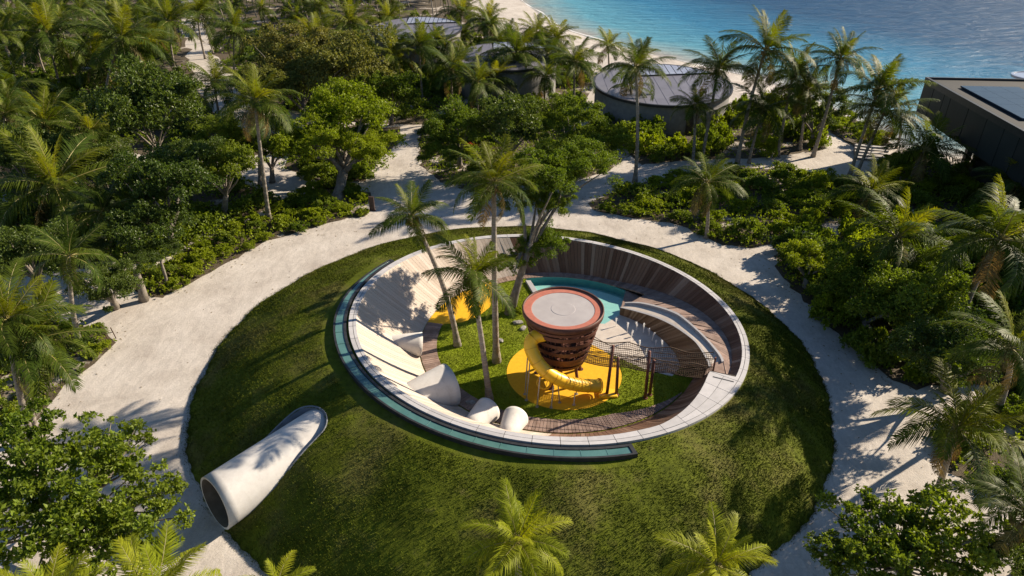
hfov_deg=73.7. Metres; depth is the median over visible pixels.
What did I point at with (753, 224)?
shrub
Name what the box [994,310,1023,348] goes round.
shrub
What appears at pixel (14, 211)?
shrub
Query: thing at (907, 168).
shrub
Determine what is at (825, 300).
shrub
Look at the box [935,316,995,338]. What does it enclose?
shrub
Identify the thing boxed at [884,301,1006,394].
broadleaf tree
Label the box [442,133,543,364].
coconut palm
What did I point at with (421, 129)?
shrub
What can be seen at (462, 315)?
curved play surface
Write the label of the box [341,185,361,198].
shrub
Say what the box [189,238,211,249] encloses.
shrub
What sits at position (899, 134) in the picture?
coconut palm
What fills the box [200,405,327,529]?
concrete tunnel tube
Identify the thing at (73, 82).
shrub
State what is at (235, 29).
coconut palm
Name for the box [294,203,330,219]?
shrub
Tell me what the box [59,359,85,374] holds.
shrub
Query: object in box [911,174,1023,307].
coconut palm
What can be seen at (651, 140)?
shrub
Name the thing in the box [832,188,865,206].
shrub
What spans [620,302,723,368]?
curved chute wall
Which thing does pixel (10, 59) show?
coconut palm
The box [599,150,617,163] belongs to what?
shrub
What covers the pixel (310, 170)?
shrub
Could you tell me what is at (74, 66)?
shrub
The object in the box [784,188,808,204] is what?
shrub
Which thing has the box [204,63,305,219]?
coconut palm
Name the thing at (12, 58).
shrub
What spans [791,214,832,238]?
shrub
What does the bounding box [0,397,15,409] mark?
shrub
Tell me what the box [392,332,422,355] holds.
tunnel mouth
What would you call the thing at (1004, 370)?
shrub
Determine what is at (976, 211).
shrub
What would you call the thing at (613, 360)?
net bridge
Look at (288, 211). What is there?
shrub
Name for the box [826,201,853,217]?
shrub
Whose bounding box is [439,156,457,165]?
shrub
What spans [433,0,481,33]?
coconut palm
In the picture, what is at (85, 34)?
coconut palm
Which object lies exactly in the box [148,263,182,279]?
shrub
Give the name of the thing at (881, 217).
shrub
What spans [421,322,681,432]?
plank walkway
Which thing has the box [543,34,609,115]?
coconut palm
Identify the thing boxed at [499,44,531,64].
coconut palm
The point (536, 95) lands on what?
shrub
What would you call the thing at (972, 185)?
shrub
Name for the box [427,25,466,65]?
coconut palm
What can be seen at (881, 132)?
shrub
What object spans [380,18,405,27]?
coconut palm
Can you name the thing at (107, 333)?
stake rail
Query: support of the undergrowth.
on the sand ground at (150, 364)
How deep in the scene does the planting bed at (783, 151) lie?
67.64 m
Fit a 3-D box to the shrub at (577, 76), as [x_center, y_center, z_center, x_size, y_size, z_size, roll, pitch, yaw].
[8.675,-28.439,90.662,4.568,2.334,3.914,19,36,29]
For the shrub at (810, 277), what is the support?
on the planting bed at (897, 375)
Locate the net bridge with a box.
[584,337,716,399]
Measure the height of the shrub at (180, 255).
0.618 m
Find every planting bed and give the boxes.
[0,321,115,438]
[131,183,370,297]
[374,40,593,119]
[417,114,628,191]
[588,167,894,247]
[617,114,829,164]
[774,214,1022,389]
[831,120,892,147]
[877,158,980,211]
[937,389,1023,491]
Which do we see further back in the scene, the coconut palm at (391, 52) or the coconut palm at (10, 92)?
the coconut palm at (391, 52)
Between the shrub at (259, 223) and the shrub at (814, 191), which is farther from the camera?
the shrub at (814, 191)
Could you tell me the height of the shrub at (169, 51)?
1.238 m
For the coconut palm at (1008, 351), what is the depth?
27.32 m
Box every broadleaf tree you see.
[0,122,78,198]
[0,216,77,293]
[0,395,196,575]
[59,134,139,197]
[64,258,146,313]
[73,52,206,151]
[89,134,226,253]
[184,113,247,146]
[198,139,269,217]
[230,22,403,128]
[240,124,300,183]
[268,76,407,200]
[349,70,423,125]
[415,94,487,171]
[473,91,547,167]
[489,134,623,315]
[534,92,635,166]
[774,238,836,288]
[788,83,855,141]
[802,477,1023,575]
[807,238,978,350]
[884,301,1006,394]
[963,521,1023,575]
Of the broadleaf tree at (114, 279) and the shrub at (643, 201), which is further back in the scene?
the shrub at (643, 201)
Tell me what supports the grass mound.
on the sand ground at (150, 364)
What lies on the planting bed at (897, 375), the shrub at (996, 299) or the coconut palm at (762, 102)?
the shrub at (996, 299)
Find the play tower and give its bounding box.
[522,286,603,389]
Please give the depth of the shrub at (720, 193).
56.23 m
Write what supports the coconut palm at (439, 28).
on the planting bed at (558, 88)
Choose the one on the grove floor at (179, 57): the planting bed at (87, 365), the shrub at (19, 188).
the shrub at (19, 188)
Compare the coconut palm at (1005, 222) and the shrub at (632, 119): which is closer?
the coconut palm at (1005, 222)
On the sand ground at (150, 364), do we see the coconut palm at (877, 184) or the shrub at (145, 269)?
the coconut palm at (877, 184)
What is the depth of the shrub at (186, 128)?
70.81 m
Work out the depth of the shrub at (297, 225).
51.50 m
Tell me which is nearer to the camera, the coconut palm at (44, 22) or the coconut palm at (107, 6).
the coconut palm at (44, 22)
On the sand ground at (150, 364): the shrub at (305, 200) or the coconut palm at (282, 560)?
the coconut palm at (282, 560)
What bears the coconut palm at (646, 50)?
on the sand ground at (150, 364)
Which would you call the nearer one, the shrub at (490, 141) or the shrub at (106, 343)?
the shrub at (106, 343)
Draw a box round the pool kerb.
[526,280,536,292]
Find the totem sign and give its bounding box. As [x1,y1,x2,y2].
[368,196,375,210]
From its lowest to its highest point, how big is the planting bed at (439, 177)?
0.001 m
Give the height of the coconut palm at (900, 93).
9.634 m
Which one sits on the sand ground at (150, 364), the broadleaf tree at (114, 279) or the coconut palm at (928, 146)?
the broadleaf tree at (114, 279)
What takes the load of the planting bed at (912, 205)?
on the sand ground at (150, 364)
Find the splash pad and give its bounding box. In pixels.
[592,315,678,375]
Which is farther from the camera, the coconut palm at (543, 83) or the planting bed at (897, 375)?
the coconut palm at (543, 83)
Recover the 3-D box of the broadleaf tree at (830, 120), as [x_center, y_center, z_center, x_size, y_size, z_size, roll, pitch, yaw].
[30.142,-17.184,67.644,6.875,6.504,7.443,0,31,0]
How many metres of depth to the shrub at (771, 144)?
65.81 m
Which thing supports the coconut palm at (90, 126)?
on the grove floor at (179, 57)
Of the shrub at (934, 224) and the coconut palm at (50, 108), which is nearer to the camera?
the shrub at (934, 224)
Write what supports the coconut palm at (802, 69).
on the sand ground at (150, 364)
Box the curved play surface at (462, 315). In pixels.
[428,283,490,323]
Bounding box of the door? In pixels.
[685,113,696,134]
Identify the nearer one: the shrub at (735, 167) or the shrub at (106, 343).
the shrub at (106, 343)
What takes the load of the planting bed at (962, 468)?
on the sand ground at (150, 364)
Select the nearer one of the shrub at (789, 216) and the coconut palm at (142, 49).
the shrub at (789, 216)
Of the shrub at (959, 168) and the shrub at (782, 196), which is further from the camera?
the shrub at (959, 168)
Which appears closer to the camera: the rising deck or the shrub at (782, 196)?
the rising deck
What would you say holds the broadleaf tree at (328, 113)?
on the planting bed at (279, 234)
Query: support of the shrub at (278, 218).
on the planting bed at (279, 234)
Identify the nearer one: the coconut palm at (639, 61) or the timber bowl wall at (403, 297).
the timber bowl wall at (403, 297)
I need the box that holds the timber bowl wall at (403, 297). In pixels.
[356,237,741,436]
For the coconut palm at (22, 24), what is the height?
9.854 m
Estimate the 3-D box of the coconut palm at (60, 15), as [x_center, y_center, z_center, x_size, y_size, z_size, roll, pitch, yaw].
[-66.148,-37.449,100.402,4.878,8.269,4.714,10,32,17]
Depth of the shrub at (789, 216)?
52.60 m
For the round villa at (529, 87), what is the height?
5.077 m
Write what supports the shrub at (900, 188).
on the planting bed at (677, 221)
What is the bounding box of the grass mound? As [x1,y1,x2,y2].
[185,227,833,575]
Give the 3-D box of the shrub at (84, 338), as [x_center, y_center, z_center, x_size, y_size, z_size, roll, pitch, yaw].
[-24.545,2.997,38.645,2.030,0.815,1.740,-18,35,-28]
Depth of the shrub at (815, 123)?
71.61 m
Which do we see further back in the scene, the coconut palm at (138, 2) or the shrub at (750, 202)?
the coconut palm at (138, 2)
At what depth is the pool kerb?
44.39 m
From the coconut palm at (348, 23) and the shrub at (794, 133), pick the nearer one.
the shrub at (794, 133)
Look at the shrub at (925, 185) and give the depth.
58.08 m
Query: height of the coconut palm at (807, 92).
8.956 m
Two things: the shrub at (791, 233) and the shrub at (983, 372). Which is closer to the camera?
the shrub at (983, 372)
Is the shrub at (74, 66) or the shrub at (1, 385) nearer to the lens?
the shrub at (1, 385)
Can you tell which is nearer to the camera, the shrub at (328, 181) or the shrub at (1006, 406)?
the shrub at (1006, 406)
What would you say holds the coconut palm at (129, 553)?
on the sand ground at (150, 364)
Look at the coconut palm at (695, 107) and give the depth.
61.13 m
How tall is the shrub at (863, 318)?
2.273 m
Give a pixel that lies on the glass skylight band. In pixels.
(368, 385)
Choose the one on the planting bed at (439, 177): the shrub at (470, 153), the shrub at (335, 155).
the shrub at (470, 153)
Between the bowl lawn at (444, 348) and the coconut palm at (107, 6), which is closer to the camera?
the bowl lawn at (444, 348)
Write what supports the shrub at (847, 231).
on the planting bed at (897, 375)
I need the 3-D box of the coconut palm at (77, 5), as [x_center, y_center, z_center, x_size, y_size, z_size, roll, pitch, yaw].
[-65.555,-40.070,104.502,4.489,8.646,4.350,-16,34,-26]
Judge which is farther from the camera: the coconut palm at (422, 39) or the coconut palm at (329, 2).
the coconut palm at (329, 2)
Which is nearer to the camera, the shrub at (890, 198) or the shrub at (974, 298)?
the shrub at (974, 298)
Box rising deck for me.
[491,272,731,384]
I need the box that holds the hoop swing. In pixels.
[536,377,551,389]
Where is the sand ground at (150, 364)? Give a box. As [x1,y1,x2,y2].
[0,0,1022,575]
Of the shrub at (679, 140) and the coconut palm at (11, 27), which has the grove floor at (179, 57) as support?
the coconut palm at (11, 27)
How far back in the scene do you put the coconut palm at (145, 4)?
104.92 m
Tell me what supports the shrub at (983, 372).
on the planting bed at (897, 375)
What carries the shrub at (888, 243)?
on the planting bed at (897, 375)
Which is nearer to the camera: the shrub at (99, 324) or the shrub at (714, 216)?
the shrub at (99, 324)
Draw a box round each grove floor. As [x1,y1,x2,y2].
[0,0,257,197]
[0,166,279,277]
[209,0,590,124]
[284,125,399,181]
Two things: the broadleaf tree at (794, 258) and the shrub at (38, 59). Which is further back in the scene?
the shrub at (38, 59)
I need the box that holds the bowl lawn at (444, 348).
[420,279,695,434]
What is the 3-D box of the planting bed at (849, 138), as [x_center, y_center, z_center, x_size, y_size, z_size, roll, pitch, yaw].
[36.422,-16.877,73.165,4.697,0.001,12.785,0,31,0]
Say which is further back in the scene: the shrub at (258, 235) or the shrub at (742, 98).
the shrub at (742, 98)
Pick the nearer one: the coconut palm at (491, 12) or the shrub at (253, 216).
the shrub at (253, 216)
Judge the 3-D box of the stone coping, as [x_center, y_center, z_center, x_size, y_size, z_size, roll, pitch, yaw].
[2.000,1.590,37.530,21.280,2.011,21.280,0,31,0]
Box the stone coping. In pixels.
[349,234,749,446]
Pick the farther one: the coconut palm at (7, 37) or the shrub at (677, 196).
the coconut palm at (7, 37)
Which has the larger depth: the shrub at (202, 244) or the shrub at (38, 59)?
the shrub at (38, 59)
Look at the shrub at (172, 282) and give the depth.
44.15 m
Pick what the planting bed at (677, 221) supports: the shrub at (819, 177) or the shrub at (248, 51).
the shrub at (819, 177)
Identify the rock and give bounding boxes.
[465,400,474,404]
[512,320,522,324]
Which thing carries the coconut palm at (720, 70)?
on the planting bed at (783, 151)
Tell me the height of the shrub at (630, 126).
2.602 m
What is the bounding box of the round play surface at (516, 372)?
[507,345,621,409]
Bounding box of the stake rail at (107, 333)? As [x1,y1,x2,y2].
[96,326,115,338]
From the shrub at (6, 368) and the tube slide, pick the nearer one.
the tube slide
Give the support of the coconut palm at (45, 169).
on the grove floor at (215, 200)
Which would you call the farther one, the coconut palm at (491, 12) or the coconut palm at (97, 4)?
the coconut palm at (97, 4)
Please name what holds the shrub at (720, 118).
on the planting bed at (783, 151)
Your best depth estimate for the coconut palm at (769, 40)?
58.55 m
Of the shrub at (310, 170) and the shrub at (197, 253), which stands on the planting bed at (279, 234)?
the shrub at (197, 253)
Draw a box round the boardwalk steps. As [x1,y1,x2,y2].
[853,144,888,159]
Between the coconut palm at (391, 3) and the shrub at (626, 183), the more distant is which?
the coconut palm at (391, 3)
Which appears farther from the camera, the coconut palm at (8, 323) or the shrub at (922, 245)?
the shrub at (922, 245)
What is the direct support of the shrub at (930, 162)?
on the planting bed at (912, 205)
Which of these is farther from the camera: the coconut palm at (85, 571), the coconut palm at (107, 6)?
the coconut palm at (107, 6)
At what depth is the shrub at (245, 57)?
99.69 m
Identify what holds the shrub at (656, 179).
on the planting bed at (677, 221)
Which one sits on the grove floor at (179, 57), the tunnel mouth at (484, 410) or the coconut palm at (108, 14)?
the coconut palm at (108, 14)
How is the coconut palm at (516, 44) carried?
on the planting bed at (558, 88)
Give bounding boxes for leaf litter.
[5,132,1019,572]
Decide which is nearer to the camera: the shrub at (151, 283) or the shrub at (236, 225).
the shrub at (151, 283)
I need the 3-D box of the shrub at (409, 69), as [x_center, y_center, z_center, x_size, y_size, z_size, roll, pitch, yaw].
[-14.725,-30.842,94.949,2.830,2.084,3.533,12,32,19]
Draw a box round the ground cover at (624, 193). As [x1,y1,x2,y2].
[0,39,1023,479]
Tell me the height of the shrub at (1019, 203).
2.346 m
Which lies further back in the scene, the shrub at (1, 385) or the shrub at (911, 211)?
the shrub at (911, 211)
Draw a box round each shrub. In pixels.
[0,44,13,53]
[0,203,34,223]
[0,360,10,373]
[0,377,7,394]
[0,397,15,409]
[0,400,18,425]
[1,53,21,63]
[8,162,56,179]
[15,176,48,196]
[18,199,76,231]
[22,357,58,378]
[22,379,44,396]
[24,55,48,63]
[31,68,62,82]
[37,78,76,94]
[47,107,80,125]
[50,125,81,137]
[56,90,88,106]
[58,317,80,330]
[59,61,78,73]
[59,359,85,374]
[60,75,73,82]
[60,331,98,353]
[67,73,88,90]
[83,339,111,358]
[84,69,105,81]
[84,322,108,334]
[92,112,115,132]
[126,112,158,133]
[134,262,155,275]
[136,280,158,291]
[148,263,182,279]
[158,118,186,135]
[161,66,185,77]
[161,276,190,292]
[162,49,175,56]
[170,252,187,263]
[173,130,195,141]
[179,259,203,277]
[180,122,203,138]
[184,246,216,263]
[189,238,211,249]
[212,243,235,255]
[214,229,244,245]
[221,219,243,230]
[236,210,266,226]
[238,52,258,64]
[240,49,255,55]
[241,240,255,250]
[245,220,267,233]
[254,231,274,241]
[269,213,296,230]
[270,200,287,212]
[280,190,302,207]
[280,208,300,215]
[282,93,312,105]
[286,220,309,231]
[294,186,312,197]
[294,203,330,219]
[295,162,333,181]
[300,194,318,207]
[304,179,324,191]
[311,215,327,225]
[312,188,329,198]
[312,195,343,211]
[318,151,351,167]
[324,178,335,188]
[330,201,353,215]
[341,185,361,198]
[346,181,357,187]
[347,160,375,179]
[349,191,367,204]
[352,121,374,134]
[355,208,368,216]
[401,59,417,72]
[407,74,434,91]
[416,126,431,135]
[417,61,448,77]
[428,74,457,86]
[431,84,459,99]
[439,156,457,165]
[459,130,473,141]
[461,144,486,161]
[466,162,489,172]
[469,36,489,44]
[471,131,501,145]
[474,130,494,140]
[496,172,517,182]
[512,304,521,314]
[517,91,541,107]
[532,142,558,158]
[534,138,554,146]
[555,91,586,108]
[561,69,589,82]
[566,125,585,136]
[591,111,614,125]
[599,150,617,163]
[599,202,619,213]
[611,181,631,193]
[615,119,639,135]
[618,202,643,215]
[625,131,661,155]
[626,182,660,204]
[631,114,653,124]
[631,114,667,139]
[632,192,663,213]
[647,175,671,188]
[648,142,678,163]
[653,131,689,153]
[655,192,684,208]
[664,168,687,178]
[666,209,693,223]
[668,175,687,190]
[677,186,705,207]
[683,180,717,198]
[686,136,713,159]
[689,120,725,153]
[696,220,722,238]
[697,208,726,224]
[698,122,735,148]
[711,112,726,124]
[712,188,736,203]
[716,170,740,185]
[723,107,747,124]
[724,162,742,174]
[724,214,768,242]
[725,196,759,215]
[728,93,757,117]
[738,168,768,182]
[742,175,780,195]
[744,128,781,158]
[756,198,787,216]
[759,111,795,134]
[761,189,791,202]
[766,219,796,232]
[769,226,819,251]
[770,168,798,185]
[771,160,797,174]
[772,105,807,128]
[773,208,801,222]
[776,232,833,280]
[784,116,813,140]
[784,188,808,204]
[785,179,815,190]
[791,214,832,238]
[792,192,832,213]
[793,168,811,180]
[795,206,826,224]
[798,169,835,189]
[799,187,842,208]
[801,248,863,284]
[805,119,827,129]
[805,276,841,309]
[807,126,831,147]
[808,291,867,330]
[813,227,838,244]
[818,167,836,180]
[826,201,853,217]
[829,120,852,132]
[830,174,858,187]
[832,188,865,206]
[835,108,857,119]
[835,116,852,124]
[836,212,865,240]
[837,324,901,369]
[838,220,878,241]
[843,229,878,256]
[848,295,905,322]
[849,123,872,133]
[853,129,884,145]
[854,120,870,126]
[868,203,904,228]
[869,210,904,232]
[871,168,898,181]
[873,129,895,142]
[875,154,902,170]
[875,231,911,261]
[884,180,910,195]
[886,188,902,200]
[887,336,929,383]
[889,151,912,165]
[895,160,927,179]
[900,176,936,195]
[904,190,942,209]
[905,207,919,218]
[905,235,940,255]
[907,215,951,238]
[920,356,978,388]
[922,154,951,164]
[925,235,974,273]
[930,252,970,274]
[930,424,987,460]
[931,282,982,324]
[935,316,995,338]
[936,222,967,238]
[945,402,1004,448]
[946,229,983,270]
[954,161,969,173]
[954,202,991,235]
[954,365,1003,381]
[957,246,1015,283]
[958,198,993,224]
[959,182,994,198]
[966,274,998,317]
[971,276,1017,307]
[972,311,1016,337]
[979,303,1023,315]
[982,465,1023,492]
[983,393,1023,422]
[986,195,1023,211]
[989,332,1023,376]
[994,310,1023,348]
[997,271,1023,293]
[1002,240,1023,270]
[1006,288,1023,309]
[1009,380,1023,393]
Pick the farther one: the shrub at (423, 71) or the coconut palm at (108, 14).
the coconut palm at (108, 14)
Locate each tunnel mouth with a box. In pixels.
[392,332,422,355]
[407,363,460,405]
[467,397,499,422]
[500,406,527,430]
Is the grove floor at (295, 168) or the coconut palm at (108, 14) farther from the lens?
the coconut palm at (108, 14)
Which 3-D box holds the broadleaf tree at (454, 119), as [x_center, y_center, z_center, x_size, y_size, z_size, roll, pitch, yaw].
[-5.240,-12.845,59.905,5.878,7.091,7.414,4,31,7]
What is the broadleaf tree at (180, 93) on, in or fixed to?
on the grove floor at (215, 200)
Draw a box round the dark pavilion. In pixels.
[916,71,1023,197]
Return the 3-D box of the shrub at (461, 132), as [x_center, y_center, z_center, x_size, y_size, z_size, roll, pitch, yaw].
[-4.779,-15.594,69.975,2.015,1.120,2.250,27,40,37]
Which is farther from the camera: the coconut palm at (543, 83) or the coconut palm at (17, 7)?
the coconut palm at (17, 7)
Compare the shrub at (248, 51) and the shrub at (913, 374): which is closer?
the shrub at (913, 374)
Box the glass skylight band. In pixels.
[333,259,637,461]
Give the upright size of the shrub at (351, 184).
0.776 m
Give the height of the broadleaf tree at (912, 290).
6.087 m
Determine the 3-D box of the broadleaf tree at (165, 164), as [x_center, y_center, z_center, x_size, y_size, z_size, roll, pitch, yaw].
[-23.873,-6.564,48.405,7.952,7.937,15.409,0,31,0]
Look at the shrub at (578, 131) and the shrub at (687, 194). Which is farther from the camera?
the shrub at (578, 131)
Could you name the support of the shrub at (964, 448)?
on the planting bed at (962, 468)
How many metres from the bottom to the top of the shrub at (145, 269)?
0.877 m
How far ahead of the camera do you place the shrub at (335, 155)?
62.65 m
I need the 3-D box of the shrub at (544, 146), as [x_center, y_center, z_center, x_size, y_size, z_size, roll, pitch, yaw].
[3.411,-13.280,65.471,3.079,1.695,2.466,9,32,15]
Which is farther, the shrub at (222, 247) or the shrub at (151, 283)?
the shrub at (222, 247)
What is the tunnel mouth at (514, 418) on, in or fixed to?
attached to the timber bowl wall at (403, 297)
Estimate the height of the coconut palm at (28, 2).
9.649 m
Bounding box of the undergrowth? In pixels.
[0,0,600,275]
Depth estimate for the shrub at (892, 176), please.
59.74 m
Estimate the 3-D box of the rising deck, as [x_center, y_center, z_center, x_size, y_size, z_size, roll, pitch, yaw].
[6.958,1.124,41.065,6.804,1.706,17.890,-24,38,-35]
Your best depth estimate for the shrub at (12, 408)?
33.18 m
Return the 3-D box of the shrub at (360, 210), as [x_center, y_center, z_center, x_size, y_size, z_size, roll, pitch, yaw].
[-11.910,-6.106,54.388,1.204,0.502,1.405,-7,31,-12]
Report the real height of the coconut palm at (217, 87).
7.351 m
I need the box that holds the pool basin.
[526,277,624,323]
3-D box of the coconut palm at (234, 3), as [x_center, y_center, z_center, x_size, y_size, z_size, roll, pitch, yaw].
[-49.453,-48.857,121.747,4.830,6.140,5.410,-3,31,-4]
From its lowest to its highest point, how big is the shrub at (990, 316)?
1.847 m
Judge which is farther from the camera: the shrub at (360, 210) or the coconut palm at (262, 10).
the coconut palm at (262, 10)
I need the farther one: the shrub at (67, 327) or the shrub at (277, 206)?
the shrub at (277, 206)
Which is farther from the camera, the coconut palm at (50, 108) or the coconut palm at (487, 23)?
the coconut palm at (487, 23)
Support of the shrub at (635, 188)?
on the planting bed at (677, 221)
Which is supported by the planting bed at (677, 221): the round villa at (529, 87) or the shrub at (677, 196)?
the shrub at (677, 196)
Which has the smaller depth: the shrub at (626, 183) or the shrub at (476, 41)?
the shrub at (626, 183)
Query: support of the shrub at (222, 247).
on the planting bed at (279, 234)
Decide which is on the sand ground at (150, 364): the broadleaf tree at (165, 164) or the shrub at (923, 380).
the shrub at (923, 380)
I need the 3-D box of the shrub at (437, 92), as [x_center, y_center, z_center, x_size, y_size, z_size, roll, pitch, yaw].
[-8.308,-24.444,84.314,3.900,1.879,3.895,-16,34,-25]
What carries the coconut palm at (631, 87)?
on the planting bed at (783, 151)
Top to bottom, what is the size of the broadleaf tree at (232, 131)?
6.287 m
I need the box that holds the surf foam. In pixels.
[522,0,901,143]
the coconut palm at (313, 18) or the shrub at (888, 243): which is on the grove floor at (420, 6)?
the coconut palm at (313, 18)
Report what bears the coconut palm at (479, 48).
on the planting bed at (558, 88)
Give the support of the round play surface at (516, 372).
on the bowl lawn at (444, 348)
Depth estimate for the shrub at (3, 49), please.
105.05 m
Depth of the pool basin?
45.04 m
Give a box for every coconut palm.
[0,0,32,29]
[0,0,100,82]
[0,1,32,67]
[0,12,31,79]
[0,43,14,72]
[0,51,59,118]
[0,75,42,121]
[0,76,27,118]
[0,93,38,127]
[0,123,134,238]
[0,257,87,442]
[0,278,110,437]
[0,542,114,575]
[1,85,99,149]
[3,26,45,69]
[12,6,56,72]
[12,214,119,348]
[19,0,57,54]
[44,4,72,53]
[44,100,131,149]
[45,173,153,255]
[54,0,78,41]
[55,25,124,88]
[62,0,93,46]
[64,0,175,92]
[69,17,107,44]
[71,0,97,18]
[87,0,107,13]
[89,10,178,82]
[90,2,130,32]
[93,0,123,20]
[109,0,146,20]
[109,519,221,575]
[130,0,158,14]
[131,0,201,69]
[132,0,160,46]
[139,0,166,18]
[143,15,177,50]
[156,0,229,58]
[185,52,252,117]
[188,1,218,53]
[204,0,261,77]
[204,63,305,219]
[207,0,230,39]
[219,83,299,185]
[224,0,245,20]
[225,0,247,18]
[238,550,316,575]
[243,0,276,23]
[250,31,300,64]
[270,0,303,35]
[276,0,310,24]
[277,11,343,52]
[300,0,329,23]
[303,0,333,25]
[316,0,380,45]
[322,0,339,9]
[340,0,362,10]
[359,0,414,25]
[368,179,461,347]
[369,24,409,57]
[370,32,422,100]
[373,0,405,14]
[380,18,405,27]
[392,18,452,100]
[412,21,456,75]
[416,41,480,109]
[421,232,519,400]
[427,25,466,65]
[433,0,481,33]
[433,42,486,75]
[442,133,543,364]
[444,55,504,113]
[446,14,470,32]
[455,477,572,575]
[457,21,480,46]
[463,0,511,37]
[465,42,482,51]
[469,9,504,40]
[469,53,520,101]
[473,21,552,68]
[478,24,508,43]
[497,18,519,39]
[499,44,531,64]
[513,11,557,42]
[518,56,572,104]
[524,33,571,73]
[529,26,564,43]
[531,14,580,62]
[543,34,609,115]
[552,40,569,85]
[590,26,627,64]
[600,33,676,182]
[608,69,651,97]
[621,37,660,62]
[654,501,777,575]
[665,152,748,238]
[669,84,720,165]
[677,35,757,154]
[716,74,804,163]
[717,4,815,163]
[756,41,833,157]
[771,65,845,150]
[800,26,882,157]
[820,153,912,222]
[828,53,937,175]
[834,187,975,272]
[842,74,938,177]
[869,357,1023,511]
[877,111,977,188]
[878,107,924,148]
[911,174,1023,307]
[930,290,1023,408]
[938,446,1023,568]
[949,150,979,175]
[964,157,1023,210]
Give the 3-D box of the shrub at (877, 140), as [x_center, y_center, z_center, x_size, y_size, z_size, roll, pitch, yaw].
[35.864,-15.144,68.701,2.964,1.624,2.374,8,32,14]
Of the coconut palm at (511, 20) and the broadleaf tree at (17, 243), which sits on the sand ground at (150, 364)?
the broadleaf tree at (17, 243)
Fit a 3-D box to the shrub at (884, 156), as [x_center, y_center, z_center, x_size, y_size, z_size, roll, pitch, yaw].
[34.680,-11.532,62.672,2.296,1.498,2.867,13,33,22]
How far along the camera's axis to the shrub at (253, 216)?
52.66 m
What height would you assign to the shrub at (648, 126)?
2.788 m
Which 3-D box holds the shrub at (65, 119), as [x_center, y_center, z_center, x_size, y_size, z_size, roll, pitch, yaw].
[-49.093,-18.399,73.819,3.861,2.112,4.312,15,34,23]
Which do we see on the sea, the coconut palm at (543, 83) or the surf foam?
the surf foam
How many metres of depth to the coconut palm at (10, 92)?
62.94 m
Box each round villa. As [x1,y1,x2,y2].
[373,17,461,71]
[458,42,555,103]
[594,63,732,134]
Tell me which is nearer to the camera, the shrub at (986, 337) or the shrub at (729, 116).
the shrub at (986, 337)
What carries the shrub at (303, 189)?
on the planting bed at (279, 234)
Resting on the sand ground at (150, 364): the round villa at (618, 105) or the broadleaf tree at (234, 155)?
the round villa at (618, 105)
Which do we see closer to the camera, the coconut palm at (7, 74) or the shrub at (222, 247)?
the shrub at (222, 247)
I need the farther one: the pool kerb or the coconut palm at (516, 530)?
the pool kerb
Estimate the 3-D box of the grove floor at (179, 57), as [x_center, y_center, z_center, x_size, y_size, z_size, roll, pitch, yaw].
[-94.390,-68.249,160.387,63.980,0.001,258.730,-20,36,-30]
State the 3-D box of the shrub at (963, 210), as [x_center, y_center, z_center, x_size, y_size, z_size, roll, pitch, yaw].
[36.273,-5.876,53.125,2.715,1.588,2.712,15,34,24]
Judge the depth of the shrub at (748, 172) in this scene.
60.19 m
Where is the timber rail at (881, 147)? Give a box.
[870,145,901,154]
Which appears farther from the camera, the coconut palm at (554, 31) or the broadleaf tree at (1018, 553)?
the coconut palm at (554, 31)
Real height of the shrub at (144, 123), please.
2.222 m
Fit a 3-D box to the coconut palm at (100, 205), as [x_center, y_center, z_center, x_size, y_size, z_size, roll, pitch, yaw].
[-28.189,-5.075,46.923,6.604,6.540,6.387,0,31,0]
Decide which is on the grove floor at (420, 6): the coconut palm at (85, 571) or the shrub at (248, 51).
the shrub at (248, 51)
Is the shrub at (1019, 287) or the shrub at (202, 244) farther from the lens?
the shrub at (202, 244)
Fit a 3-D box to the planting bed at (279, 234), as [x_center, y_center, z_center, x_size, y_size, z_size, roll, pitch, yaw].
[-18.064,-3.930,51.190,7.837,0.001,20.419,16,34,24]
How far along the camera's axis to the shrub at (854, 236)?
45.47 m
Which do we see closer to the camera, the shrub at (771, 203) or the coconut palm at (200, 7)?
the shrub at (771, 203)
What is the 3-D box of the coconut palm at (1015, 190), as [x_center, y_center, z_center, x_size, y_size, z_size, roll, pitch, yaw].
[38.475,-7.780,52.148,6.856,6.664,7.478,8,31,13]
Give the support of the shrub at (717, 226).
on the planting bed at (677, 221)
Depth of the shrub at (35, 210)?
51.46 m
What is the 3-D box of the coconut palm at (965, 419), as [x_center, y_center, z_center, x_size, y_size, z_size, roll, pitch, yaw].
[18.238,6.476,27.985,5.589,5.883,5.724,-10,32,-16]
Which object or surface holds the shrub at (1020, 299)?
on the planting bed at (897, 375)
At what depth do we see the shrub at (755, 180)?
57.98 m
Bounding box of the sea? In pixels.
[520,0,1023,157]
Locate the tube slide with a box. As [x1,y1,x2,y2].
[523,329,617,408]

